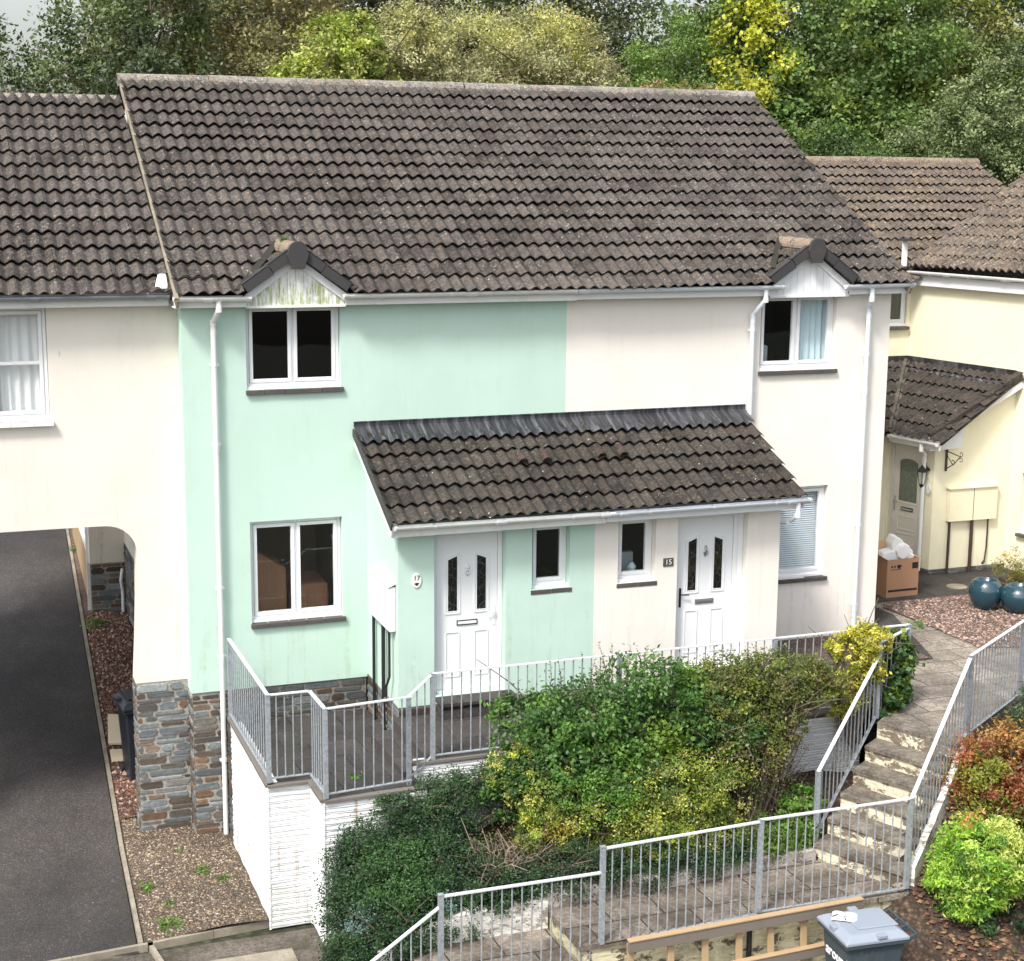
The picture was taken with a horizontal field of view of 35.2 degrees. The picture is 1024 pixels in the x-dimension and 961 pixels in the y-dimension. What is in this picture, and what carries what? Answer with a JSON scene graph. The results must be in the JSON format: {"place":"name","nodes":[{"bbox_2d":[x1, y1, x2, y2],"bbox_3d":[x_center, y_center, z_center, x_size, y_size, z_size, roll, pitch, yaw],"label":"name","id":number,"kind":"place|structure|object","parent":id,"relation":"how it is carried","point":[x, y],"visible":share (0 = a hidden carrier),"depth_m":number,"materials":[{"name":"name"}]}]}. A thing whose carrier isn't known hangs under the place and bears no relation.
{"place":"outdoors","nodes":[
{"label":"outdoors","id":0,"kind":"place"},
{"bbox_2d":[0,529,137,960],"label":"driveway","id":1,"kind":"structure","parent":0,"point":[63,893],"depth_m":22.59,"materials":[{"name":"grey asphalt"}]},
{"bbox_2d":[65,529,870,956],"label":"ground","id":2,"kind":"structure","parent":0,"point":[285,929],"depth_m":18.74,"materials":[{"name":"grey concrete"}]},
{"bbox_2d":[68,528,91,613],"bbox_3d":[-9.280,0.836,33.978,0.298,1.073,11.307,-3,11,-18],"label":"gravel strip","id":3,"kind":"object","parent":2,"relation":"on","point":[83,594],"visible":0.23,"depth_m":30.45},
{"bbox_2d":[72,527,91,610],"bbox_3d":[-8.214,0.471,30.732,0.139,3.250,4.513,-3,11,-18],"label":"garden fence","id":4,"kind":"object","parent":2,"relation":"on","point":[80,536],"visible":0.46,"depth_m":29.89,"materials":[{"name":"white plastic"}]},
{"bbox_2d":[0,91,191,831],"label":"archway house","id":5,"kind":"structure","parent":2,"relation":"on","point":[90,439],"depth_m":20.25,"materials":[{"name":"paint"}]},
{"bbox_2d":[0,308,53,427],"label":"window","id":6,"kind":"structure","parent":5,"relation":"in","point":[20,418],"depth_m":19.66,"materials":[{"name":"white plastic"}]},
{"bbox_2d":[49,942,147,960],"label":"kerb edging","id":7,"kind":"object","parent":2,"relation":"on","point":[111,953],"visible":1,"depth_m":17.98,"materials":[{"name":"concrete"}]},
{"bbox_2d":[66,529,142,943],"bbox_3d":[-8.562,1.463,31.414,0.050,2.599,28.780,-3,11,-18],"label":"kerb edging","id":8,"kind":"object","parent":2,"relation":"on","point":[124,864],"visible":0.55,"depth_m":22.87,"materials":[{"name":"concrete"}]},
{"bbox_2d":[0,0,225,94],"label":"tree","id":9,"kind":"object","parent":2,"relation":"on","point":[145,56],"visible":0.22,"depth_m":33.22,"materials":[{"name":"green plant"}]},
{"bbox_2d":[83,610,191,820],"bbox_3d":[-6.074,3.396,25.233,1.062,0.797,7.950,-3,11,-20],"label":"bark bed","id":10,"kind":"object","parent":2,"relation":"on","point":[133,812],"visible":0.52,"depth_m":25.72,"materials":[{"name":"brown wood"}]},
{"bbox_2d":[79,615,106,632],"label":"weed","id":11,"kind":"object","parent":10,"relation":"on","point":[98,621],"visible":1,"depth_m":28.02,"materials":[{"name":"green plant"}]},
{"bbox_2d":[108,714,122,761],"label":"stone slab","id":12,"kind":"structure","parent":10,"relation":"on","point":[114,736],"depth_m":23.42,"materials":[{"name":"beige stone"}]},
{"bbox_2d":[112,689,135,781],"bbox_3d":[-5.201,3.580,22.689,0.704,1.228,0.854,-4,12,-24],"label":"wheelie bin","id":13,"kind":"object","parent":10,"relation":"on","point":[123,700],"visible":0.44,"depth_m":22.38,"materials":[{"name":"black plastic"}]},
{"bbox_2d":[149,945,163,960],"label":"kerb edging","id":14,"kind":"object","parent":2,"relation":"on","point":[154,952],"visible":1,"depth_m":17.95,"materials":[{"name":"concrete"}]},
{"bbox_2d":[119,815,268,942],"bbox_3d":[-4.038,4.811,20.061,1.521,0.134,3.490,-3,11,-20],"label":"gravel bed","id":15,"kind":"object","parent":2,"relation":"on","point":[229,839],"visible":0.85,"depth_m":19.68,"materials":[{"name":"brown gravel"}]},
{"bbox_2d":[136,880,153,892],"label":"weed","id":16,"kind":"object","parent":15,"relation":"on","point":[147,887],"visible":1,"depth_m":19.51,"materials":[{"name":"green plant"}]},
{"bbox_2d":[149,911,184,940],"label":"weed","id":17,"kind":"object","parent":15,"relation":"on","point":[164,920],"visible":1,"depth_m":18.51,"materials":[{"name":"green plant"}]},
{"bbox_2d":[163,899,175,906],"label":"weed","id":18,"kind":"object","parent":15,"relation":"on","point":[171,902],"visible":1,"depth_m":19.08,"materials":[{"name":"green plant"}]},
{"bbox_2d":[193,863,210,875],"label":"weed","id":19,"kind":"object","parent":15,"relation":"on","point":[199,872],"visible":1,"depth_m":19.95,"materials":[{"name":"green plant"}]},
{"bbox_2d":[216,873,230,882],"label":"weed","id":20,"kind":"object","parent":15,"relation":"on","point":[227,876],"visible":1,"depth_m":19.76,"materials":[{"name":"green plant"}]},
{"bbox_2d":[153,920,269,949],"bbox_3d":[-3.427,5.220,18.491,1.372,0.150,0.050,-5,12,-25],"label":"kerb edging","id":21,"kind":"object","parent":2,"relation":"on","point":[210,934],"visible":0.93,"depth_m":18.46,"materials":[{"name":"concrete"}]},
{"bbox_2d":[59,0,366,92],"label":"tree","id":22,"kind":"object","parent":2,"relation":"on","point":[251,33],"visible":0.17,"depth_m":36.34,"materials":[{"name":"green plant"}]},
{"bbox_2d":[226,714,233,838],"bbox_3d":[-3.644,3.905,20.864,0.019,1.700,0.450,-3,11,-20],"label":"stone return","id":23,"kind":"object","parent":2,"relation":"on","point":[230,779],"visible":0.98,"depth_m":20.88,"materials":[{"name":"stone"}]},
{"bbox_2d":[258,2,426,80],"bbox_3d":[-3.644,-4.972,35.068,3.610,10.905,3.592,-1,11,-10],"label":"tree","id":24,"kind":"object","parent":2,"relation":"on","point":[343,36],"visible":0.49,"depth_m":33.55,"materials":[{"name":"green plant"}]},
{"bbox_2d":[184,0,529,83],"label":"tree","id":25,"kind":"object","parent":2,"relation":"on","point":[372,4],"visible":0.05,"depth_m":44.97,"materials":[{"name":"green plant"}]},
{"bbox_2d":[113,73,614,833],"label":"terraced house","id":26,"kind":"structure","parent":2,"relation":"on","point":[381,487],"depth_m":20.84,"materials":[{"name":"paint"}]},
{"bbox_2d":[279,236,290,241],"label":"weed","id":27,"kind":"object","parent":26,"relation":"on","point":[281,239],"visible":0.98,"depth_m":20.39,"materials":[{"name":"green plant"}]},
{"bbox_2d":[245,307,343,394],"bbox_3d":[-2.763,-1.672,20.400,1.252,1.125,0.190,-3,11,-20],"label":"window","id":28,"kind":"structure","parent":26,"relation":"in","point":[298,347],"depth_m":20.43,"materials":[{"name":"white plastic"}]},
{"bbox_2d":[250,517,345,628],"bbox_3d":[-2.789,1.182,20.944,1.251,1.395,0.190,-3,11,-20],"label":"window","id":29,"kind":"structure","parent":26,"relation":"in","point":[297,615],"depth_m":20.98,"materials":[{"name":"white plastic"}]},
{"bbox_2d":[434,530,501,693],"bbox_3d":[-0.569,1.636,20.318,0.930,2.095,0.117,-3,11,-20],"label":"door","id":30,"kind":"structure","parent":26,"relation":"in","point":[467,566],"depth_m":20.32,"materials":[{"name":"white plastic"}]},
{"bbox_2d":[531,526,571,594],"bbox_3d":[0.475,0.977,20.524,0.561,0.900,0.190,-3,11,-20],"label":"window","id":31,"kind":"structure","parent":26,"relation":"in","point":[557,580],"depth_m":20.57,"materials":[{"name":"white plastic"}]},
{"bbox_2d":[345,0,642,86],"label":"tree","id":32,"kind":"object","parent":2,"relation":"on","point":[543,67],"visible":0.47,"depth_m":35.38,"materials":[{"name":"green plant"}]},
{"bbox_2d":[96,889,906,960],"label":"forecourt","id":33,"kind":"structure","parent":2,"relation":"on","point":[301,945],"depth_m":18.18,"materials":[{"name":"concrete"}]},
{"bbox_2d":[211,948,297,960],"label":"paving slab","id":34,"kind":"structure","parent":33,"relation":"on","point":[288,954],"depth_m":17.94,"materials":[{"name":"concrete"}]},
{"bbox_2d":[376,896,547,960],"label":"planter wall","id":35,"kind":"structure","parent":33,"relation":"on","point":[486,927],"depth_m":17.22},
{"bbox_2d":[626,896,863,960],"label":"timber frame","id":36,"kind":"object","parent":33,"relation":"on","point":[737,927],"visible":0.78,"depth_m":17.15,"materials":[{"name":"brown wood"}]},
{"bbox_2d":[817,906,918,960],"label":"wheelie bin","id":37,"kind":"object","parent":33,"relation":"on","point":[853,933],"visible":1,"depth_m":16.68,"materials":[{"name":"grey plastic"}]},
{"bbox_2d":[51,0,1023,184],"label":"woodland","id":38,"kind":"object","parent":2,"relation":"on","point":[705,2],"depth_m":51.22,"materials":[{"name":"green plant"}]},
{"bbox_2d":[230,715,860,946],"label":"retaining wall","id":39,"kind":"structure","parent":2,"relation":"on","point":[282,836],"depth_m":18.66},
{"bbox_2d":[227,704,872,803],"bbox_3d":[0.766,2.984,20.503,8.225,0.252,3.185,-3,11,-20],"label":"terrace coping","id":40,"kind":"object","parent":39,"relation":"on","point":[315,788],"visible":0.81,"depth_m":18.50,"materials":[{"name":"concrete"}]},
{"bbox_2d":[226,638,411,799],"bbox_3d":[-2.737,2.806,18.988,3.432,1.097,1.216,10,14,41],"label":"railing","id":41,"kind":"object","parent":40,"relation":"on","point":[242,668],"visible":1,"depth_m":18.29,"materials":[{"name":"metal"}]},
{"bbox_2d":[408,623,911,776],"bbox_3d":[1.945,2.616,19.545,6.709,1.211,0.107,-4,12,-21],"label":"railing","id":42,"kind":"object","parent":40,"relation":"on","point":[431,676],"visible":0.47,"depth_m":18.73,"materials":[{"name":"metal"}]},
{"bbox_2d":[458,0,693,86],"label":"tree","id":43,"kind":"object","parent":2,"relation":"on","point":[610,17],"visible":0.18,"depth_m":46.12,"materials":[{"name":"green plant"}]},
{"bbox_2d":[334,770,852,956],"bbox_3d":[1.366,4.334,18.801,6.950,0.798,1.620,-3,11,-20],"label":"planting bed","id":44,"kind":"object","parent":2,"relation":"on","point":[848,782],"visible":0.16,"depth_m":19.39,"materials":[{"name":"brown soil"}]},
{"bbox_2d":[305,804,548,960],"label":"shrub","id":45,"kind":"object","parent":44,"relation":"on","point":[383,872],"visible":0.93,"depth_m":17.30,"materials":[{"name":"green plant"}]},
{"bbox_2d":[360,756,543,837],"bbox_3d":[-0.593,3.602,18.459,2.450,0.960,0.950,-3,11,-20],"label":"shrub","id":46,"kind":"object","parent":44,"relation":"on","point":[444,796],"visible":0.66,"depth_m":18.22,"materials":[{"name":"green plant"}]},
{"bbox_2d":[452,812,593,889],"bbox_3d":[0.078,4.122,17.731,1.581,0.938,1.030,-3,11,-20],"label":"dead shrub","id":47,"kind":"object","parent":44,"relation":"on","point":[508,851],"visible":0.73,"depth_m":17.63,"materials":[{"name":"brown plant"}]},
{"bbox_2d":[474,641,773,831],"bbox_3d":[1.302,3.036,18.774,3.684,2.205,1.920,-3,11,-20],"label":"shrub","id":48,"kind":"object","parent":44,"relation":"on","point":[606,734],"visible":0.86,"depth_m":18.41,"materials":[{"name":"green plant"}]},
{"bbox_2d":[480,739,772,870],"bbox_3d":[1.362,3.644,18.399,3.467,1.549,1.406,-1,11,-9],"label":"shrub","id":49,"kind":"object","parent":44,"relation":"on","point":[676,809],"visible":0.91,"depth_m":18.13,"materials":[{"name":"green plant"}]},
{"bbox_2d":[457,798,821,911],"bbox_3d":[1.555,4.144,18.163,4.388,1.106,1.676,-3,11,-20],"label":"shrub","id":50,"kind":"object","parent":44,"relation":"on","point":[579,856],"visible":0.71,"depth_m":17.87,"materials":[{"name":"green plant"}]},
{"bbox_2d":[708,712,814,822],"bbox_3d":[2.881,3.378,19.154,1.563,1.507,1.253,-3,11,-20],"label":"shrub","id":51,"kind":"object","parent":44,"relation":"on","point":[762,791],"visible":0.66,"depth_m":19.00,"materials":[{"name":"green plant"}]},
{"bbox_2d":[676,642,855,816],"bbox_3d":[3.083,3.016,19.354,2.474,2.242,1.488,-3,11,-20],"label":"shrub","id":52,"kind":"object","parent":44,"relation":"on","point":[809,682],"visible":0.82,"depth_m":19.09,"materials":[{"name":"green plant"}]},
{"bbox_2d":[734,703,820,823],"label":"bare stems","id":53,"kind":"object","parent":44,"relation":"on","point":[772,814],"visible":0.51,"depth_m":19.15,"materials":[{"name":"brown plant"}]},
{"bbox_2d":[754,779,836,854],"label":"shrub","id":54,"kind":"object","parent":44,"relation":"on","point":[797,802],"visible":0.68,"depth_m":19.01,"materials":[{"name":"green plant"}]},
{"bbox_2d":[806,598,920,748],"bbox_3d":[4.292,2.469,20.175,1.182,1.819,1.086,-3,11,-20],"label":"shrub","id":55,"kind":"object","parent":44,"relation":"on","point":[865,636],"visible":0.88,"depth_m":19.99,"materials":[{"name":"yellow plant"}]},
{"bbox_2d":[633,70,721,89],"bbox_3d":[3.736,-4.665,37.551,4.405,9.502,2.527,-7,13,-34],"label":"tree","id":56,"kind":"object","parent":2,"relation":"on","point":[684,83],"visible":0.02,"depth_m":36.44,"materials":[{"name":"green plant"}]},
{"bbox_2d":[602,0,769,89],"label":"tree","id":57,"kind":"object","parent":2,"relation":"on","point":[694,47],"visible":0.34,"depth_m":41.37,"materials":[{"name":"green plant"}]},
{"bbox_2d":[548,899,898,960],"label":"retaining wall","id":58,"kind":"structure","parent":2,"relation":"on","point":[786,936],"depth_m":17.25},
{"bbox_2d":[409,859,908,960],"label":"landing paving","id":59,"kind":"structure","parent":58,"relation":"on","point":[575,937],"depth_m":17.47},
{"bbox_2d":[370,871,600,960],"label":"railing","id":60,"kind":"object","parent":59,"relation":"on","point":[439,908],"visible":1,"depth_m":16.20,"materials":[{"name":"metal"}]},
{"bbox_2d":[543,846,815,909],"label":"planter kerb","id":61,"kind":"structure","parent":59,"relation":"on","point":[746,865],"depth_m":17.99,"materials":[{"name":"grey concrete"}]},
{"bbox_2d":[598,797,914,944],"bbox_3d":[2.655,4.146,17.213,3.728,1.132,0.058,-3,11,-20],"label":"railing","id":62,"kind":"object","parent":59,"relation":"on","point":[760,822],"visible":1,"depth_m":17.18,"materials":[{"name":"metal"}]},
{"bbox_2d":[746,931,751,956],"bbox_3d":[2.544,5.164,17.349,0.055,0.830,0.055,1,11,2],"label":"drain pipe","id":63,"kind":"object","parent":58,"relation":"attached to","point":[749,945],"visible":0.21,"depth_m":17.29,"materials":[{"name":"black plastic"}]},
{"bbox_2d":[684,0,974,155],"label":"tree","id":64,"kind":"object","parent":2,"relation":"on","point":[850,87],"visible":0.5,"depth_m":41.42,"materials":[{"name":"green plant"}]},
{"bbox_2d":[778,109,918,156],"bbox_3d":[7.897,-4.746,40.229,5.448,8.724,3.987,-3,11,-20],"label":"tree","id":65,"kind":"object","parent":2,"relation":"on","point":[819,141],"visible":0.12,"depth_m":39.17,"materials":[{"name":"green plant"}]},
{"bbox_2d":[716,156,1023,574],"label":"corner house","id":66,"kind":"structure","parent":2,"relation":"on","point":[948,233],"depth_m":27.80,"materials":[{"name":"yellow concrete"}]},
{"bbox_2d":[890,293,909,329],"bbox_3d":[6.666,-3.091,28.979,1.051,0.770,0.190,-3,11,-20],"label":"window","id":67,"kind":"structure","parent":66,"relation":"in","point":[897,313],"depth_m":29.12,"materials":[{"name":"white plastic"}]},
{"bbox_2d":[888,442,925,554],"bbox_3d":[6.771,0.350,27.610,0.117,2.015,0.790,-7,13,-33],"label":"door","id":68,"kind":"structure","parent":66,"relation":"in","point":[905,490],"depth_m":27.63,"materials":[{"name":"white plastic"}]},
{"bbox_2d":[1015,499,1023,537],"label":"window","id":69,"kind":"structure","parent":66,"relation":"in","point":[1021,531],"depth_m":27.43,"materials":[{"name":"white plastic"}]},
{"bbox_2d":[788,0,1023,176],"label":"tree","id":70,"kind":"object","parent":2,"relation":"on","point":[980,15],"visible":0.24,"depth_m":45.14,"materials":[{"name":"green plant"}]},
{"bbox_2d":[873,33,1023,186],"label":"tree","id":71,"kind":"object","parent":2,"relation":"on","point":[1009,139],"visible":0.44,"depth_m":40.69,"materials":[{"name":"green plant"}]},
{"bbox_2d":[0,0,1023,93],"label":"sky","id":72,"kind":"structure","parent":0,"point":[15,10],"materials":[{"name":"white"}]},
{"bbox_2d":[243,637,876,797],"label":"terrace paving","id":73,"kind":"structure","parent":0,"point":[359,753],"depth_m":19.65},
{"bbox_2d":[349,771,362,779],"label":"weed","id":74,"kind":"object","parent":73,"relation":"on","point":[352,776],"visible":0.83,"depth_m":18.71,"materials":[{"name":"green plant"}]},
{"bbox_2d":[381,82,915,688],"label":"terraced house","id":75,"kind":"structure","parent":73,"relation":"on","point":[721,416],"depth_m":22.67,"materials":[{"name":"paint"}]},
{"bbox_2d":[617,519,656,587],"bbox_3d":[1.594,0.915,20.925,0.572,0.910,0.189,-3,11,-20],"label":"window","id":76,"kind":"structure","parent":75,"relation":"in","point":[645,573],"depth_m":20.98,"materials":[{"name":"white plastic"}]},
{"bbox_2d":[674,513,737,666],"bbox_3d":[2.553,1.451,21.432,0.930,2.095,0.117,-3,11,-20],"label":"door","id":77,"kind":"structure","parent":75,"relation":"in","point":[707,544],"depth_m":21.43,"materials":[{"name":"white plastic"}]},
{"bbox_2d":[758,296,837,375],"bbox_3d":[4.038,-2.075,22.824,1.256,1.125,0.193,-3,11,-20],"label":"window","id":78,"kind":"structure","parent":75,"relation":"in","point":[793,362],"depth_m":22.87,"materials":[{"name":"white plastic"}]},
{"bbox_2d":[778,485,826,583],"bbox_3d":[3.992,0.787,23.363,1.281,1.410,0.192,-3,11,-20],"label":"window","id":79,"kind":"structure","parent":75,"relation":"in","point":[810,573],"depth_m":23.54,"materials":[{"name":"white plastic"}]},
{"bbox_2d":[777,636,862,669],"bbox_3d":[4.366,2.442,23.059,2.240,0.001,1.280,-3,11,-20],"label":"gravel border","id":80,"kind":"object","parent":73,"relation":"on","point":[809,644],"visible":0.2,"depth_m":23.24,"materials":[{"name":"gravel"}]},
{"bbox_2d":[157,26,1023,115],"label":"hillside","id":81,"kind":"structure","parent":0,"point":[568,47],"depth_m":61.73,"materials":[{"name":"green plant"}]},
{"bbox_2d":[790,598,1023,748],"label":"yard path","id":82,"kind":"structure","parent":0,"point":[939,675],"depth_m":21.63,"materials":[{"name":"grey stone"}]},
{"bbox_2d":[905,617,924,629],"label":"weed","id":83,"kind":"object","parent":82,"relation":"on","point":[920,623],"visible":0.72,"depth_m":24.05,"materials":[{"name":"green plant"}]},
{"bbox_2d":[884,594,1022,658],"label":"yard gravel","id":84,"kind":"structure","parent":82,"relation":"on","point":[942,611],"depth_m":24.68,"materials":[{"name":"brown gravel"}]},
{"bbox_2d":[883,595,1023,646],"bbox_3d":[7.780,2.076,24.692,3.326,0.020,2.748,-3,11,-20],"label":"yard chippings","id":85,"kind":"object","parent":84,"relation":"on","point":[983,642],"visible":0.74,"depth_m":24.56,"materials":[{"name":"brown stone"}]},
{"bbox_2d":[990,544,1023,585],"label":"potted shrub","id":86,"kind":"object","parent":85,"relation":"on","point":[1004,581],"visible":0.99,"depth_m":25.66,"materials":[{"name":"yellow plant"}]},
{"bbox_2d":[968,577,1002,609],"bbox_3d":[7.388,1.765,25.145,0.530,0.460,0.530,-3,11,-20],"label":"garden pot","id":87,"kind":"object","parent":84,"relation":"on","point":[984,593],"visible":1,"depth_m":24.96,"materials":[{"name":"teal ceramic"}]},
{"bbox_2d":[1000,582,1023,613],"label":"garden pot","id":88,"kind":"object","parent":84,"relation":"on","point":[1012,597],"visible":1,"depth_m":24.78,"materials":[{"name":"teal ceramic"}]},
{"bbox_2d":[874,568,1023,660],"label":"dark paving","id":89,"kind":"structure","parent":0,"point":[931,585],"depth_m":26.32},
{"bbox_2d":[876,534,919,597],"bbox_3d":[6.161,1.338,26.025,1.105,0.967,0.569,-3,11,-20],"label":"cardboard box","id":90,"kind":"object","parent":89,"relation":"on","point":[897,567],"visible":0.98,"depth_m":25.82,"materials":[{"name":"brown cardboard"}]},
{"bbox_2d":[946,584,967,588],"bbox_3d":[7.314,1.743,26.511,0.340,0.012,0.340,-3,11,-20],"label":"stepping stone","id":91,"kind":"object","parent":89,"relation":"on","point":[956,586],"visible":1,"depth_m":26.49,"materials":[{"name":"stone"}]},
{"bbox_2d":[883,695,1023,960],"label":"bank","id":92,"kind":"structure","parent":0,"point":[909,910],"depth_m":17.64,"materials":[{"name":"brown soil"}]},
{"bbox_2d":[814,716,966,892],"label":"garden steps","id":93,"kind":"structure","parent":92,"relation":"on","point":[897,750],"depth_m":18.92,"materials":[{"name":"concrete"}]},
{"bbox_2d":[813,628,909,841],"bbox_3d":[4.271,3.048,19.721,0.121,1.987,2.655,8,13,34],"label":"railing","id":94,"kind":"object","parent":93,"relation":"on","point":[877,703],"visible":0.88,"depth_m":19.44,"materials":[{"name":"metal"}]},
{"bbox_2d":[863,627,924,723],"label":"ivy","id":95,"kind":"object","parent":94,"relation":"attached to","point":[897,696],"visible":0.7,"depth_m":20.33,"materials":[{"name":"green plant"}]},
{"bbox_2d":[910,619,1023,863],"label":"railing","id":96,"kind":"object","parent":93,"relation":"on","point":[968,670],"visible":0.94,"depth_m":19.33,"materials":[{"name":"metal"}]},
{"bbox_2d":[909,760,1023,960],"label":"fallen leaves","id":97,"kind":"object","parent":92,"relation":"on","point":[951,938],"visible":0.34,"depth_m":17.63,"materials":[{"name":"brown plant"}]},
{"bbox_2d":[913,803,1023,926],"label":"shrub","id":98,"kind":"object","parent":92,"relation":"on","point":[983,873],"visible":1,"depth_m":17.48,"materials":[{"name":"green plant"}]},
{"bbox_2d":[919,709,1023,843],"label":"shrub","id":99,"kind":"object","parent":92,"relation":"on","point":[999,764],"visible":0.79,"depth_m":18.45,"materials":[{"name":"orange plant"}]},
{"bbox_2d":[962,894,1023,946],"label":"shrub","id":100,"kind":"object","parent":92,"relation":"on","point":[988,926],"visible":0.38,"depth_m":17.55,"materials":[{"name":"green plant"}]},
{"bbox_2d":[998,681,1023,734],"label":"shrub","id":101,"kind":"object","parent":92,"relation":"on","point":[1017,714],"visible":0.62,"depth_m":19.63,"materials":[{"name":"green plant"}]}
]}

